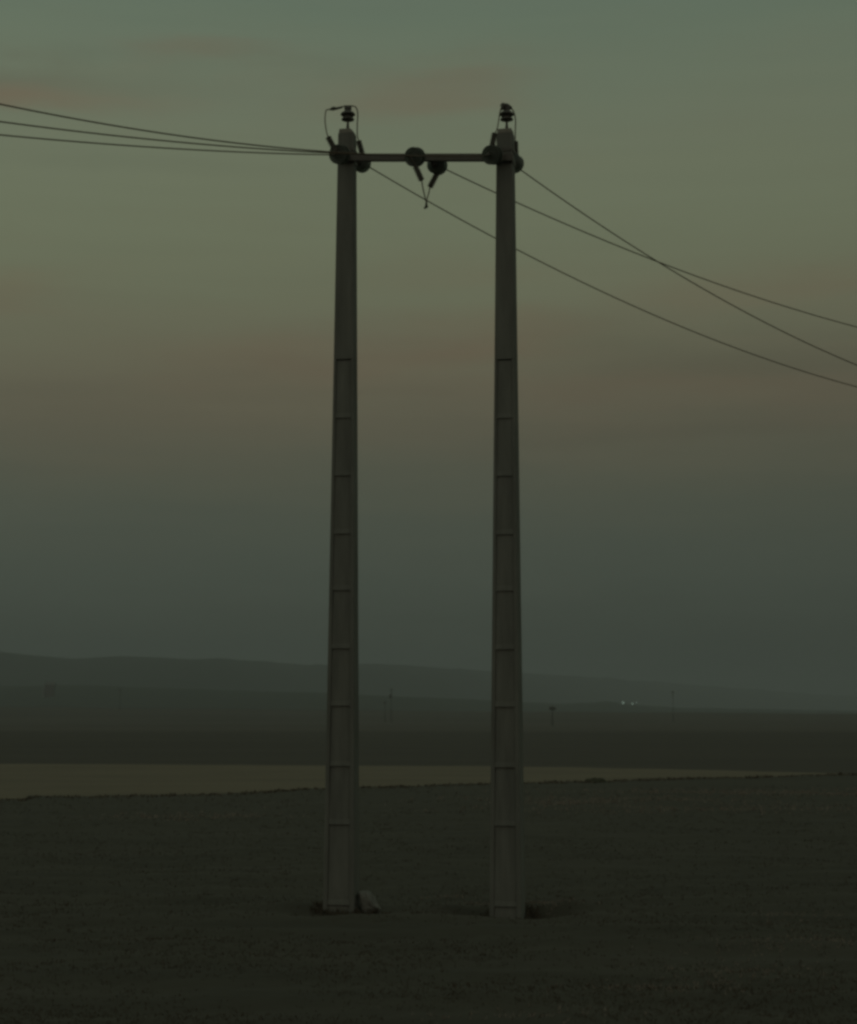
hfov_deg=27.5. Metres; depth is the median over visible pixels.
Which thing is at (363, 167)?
strain insulator
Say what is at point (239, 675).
hills
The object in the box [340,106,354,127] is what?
pin insulator
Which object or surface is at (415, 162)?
strain insulator
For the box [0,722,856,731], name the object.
ground
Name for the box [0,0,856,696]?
sky
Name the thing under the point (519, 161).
strain insulator
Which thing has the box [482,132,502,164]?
strain insulator
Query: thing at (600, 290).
power line
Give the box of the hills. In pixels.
[0,652,856,710]
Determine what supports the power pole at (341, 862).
on the field at (262, 995)
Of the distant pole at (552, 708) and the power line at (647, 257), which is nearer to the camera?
the power line at (647, 257)
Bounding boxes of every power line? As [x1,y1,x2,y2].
[0,103,484,156]
[0,121,384,155]
[0,134,331,154]
[370,167,856,386]
[447,170,856,326]
[521,170,856,364]
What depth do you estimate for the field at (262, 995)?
22.70 m
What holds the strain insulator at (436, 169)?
attached to the crossarm
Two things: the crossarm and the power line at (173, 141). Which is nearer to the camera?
the power line at (173, 141)
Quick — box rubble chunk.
[358,890,381,912]
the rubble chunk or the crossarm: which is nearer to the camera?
the rubble chunk
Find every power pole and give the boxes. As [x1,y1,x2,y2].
[323,128,358,912]
[489,128,524,918]
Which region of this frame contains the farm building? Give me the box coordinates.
[42,682,56,697]
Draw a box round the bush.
[584,777,606,782]
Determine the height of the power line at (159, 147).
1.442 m
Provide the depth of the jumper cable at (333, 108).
23.59 m
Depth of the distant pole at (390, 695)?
616.29 m
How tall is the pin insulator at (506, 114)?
0.328 m
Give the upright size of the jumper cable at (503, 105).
0.550 m
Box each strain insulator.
[326,136,350,163]
[356,140,370,172]
[404,147,425,180]
[427,161,447,187]
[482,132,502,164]
[515,141,523,172]
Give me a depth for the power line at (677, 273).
25.97 m
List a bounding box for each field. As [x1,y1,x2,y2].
[0,732,856,773]
[0,764,845,798]
[0,774,856,1023]
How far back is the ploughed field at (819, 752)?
131.40 m
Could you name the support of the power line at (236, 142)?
attached to the strain insulator at (492, 152)
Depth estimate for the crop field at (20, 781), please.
70.92 m
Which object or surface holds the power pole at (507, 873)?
on the field at (262, 995)
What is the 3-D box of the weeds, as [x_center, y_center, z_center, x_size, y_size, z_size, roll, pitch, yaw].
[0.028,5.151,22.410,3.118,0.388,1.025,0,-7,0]
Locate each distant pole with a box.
[389,689,391,721]
[549,706,555,725]
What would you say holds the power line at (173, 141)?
attached to the strain insulator at (415, 162)
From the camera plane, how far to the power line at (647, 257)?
26.53 m
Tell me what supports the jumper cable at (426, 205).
hanging from the strain insulator at (415, 162)
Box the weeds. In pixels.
[310,900,543,918]
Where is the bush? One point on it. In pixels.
(597, 780)
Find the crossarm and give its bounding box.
[348,153,512,161]
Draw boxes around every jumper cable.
[324,105,358,139]
[421,180,430,208]
[495,103,515,140]
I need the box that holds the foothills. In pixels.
[0,685,856,713]
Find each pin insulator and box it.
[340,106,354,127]
[500,106,513,127]
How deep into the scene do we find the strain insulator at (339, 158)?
22.95 m

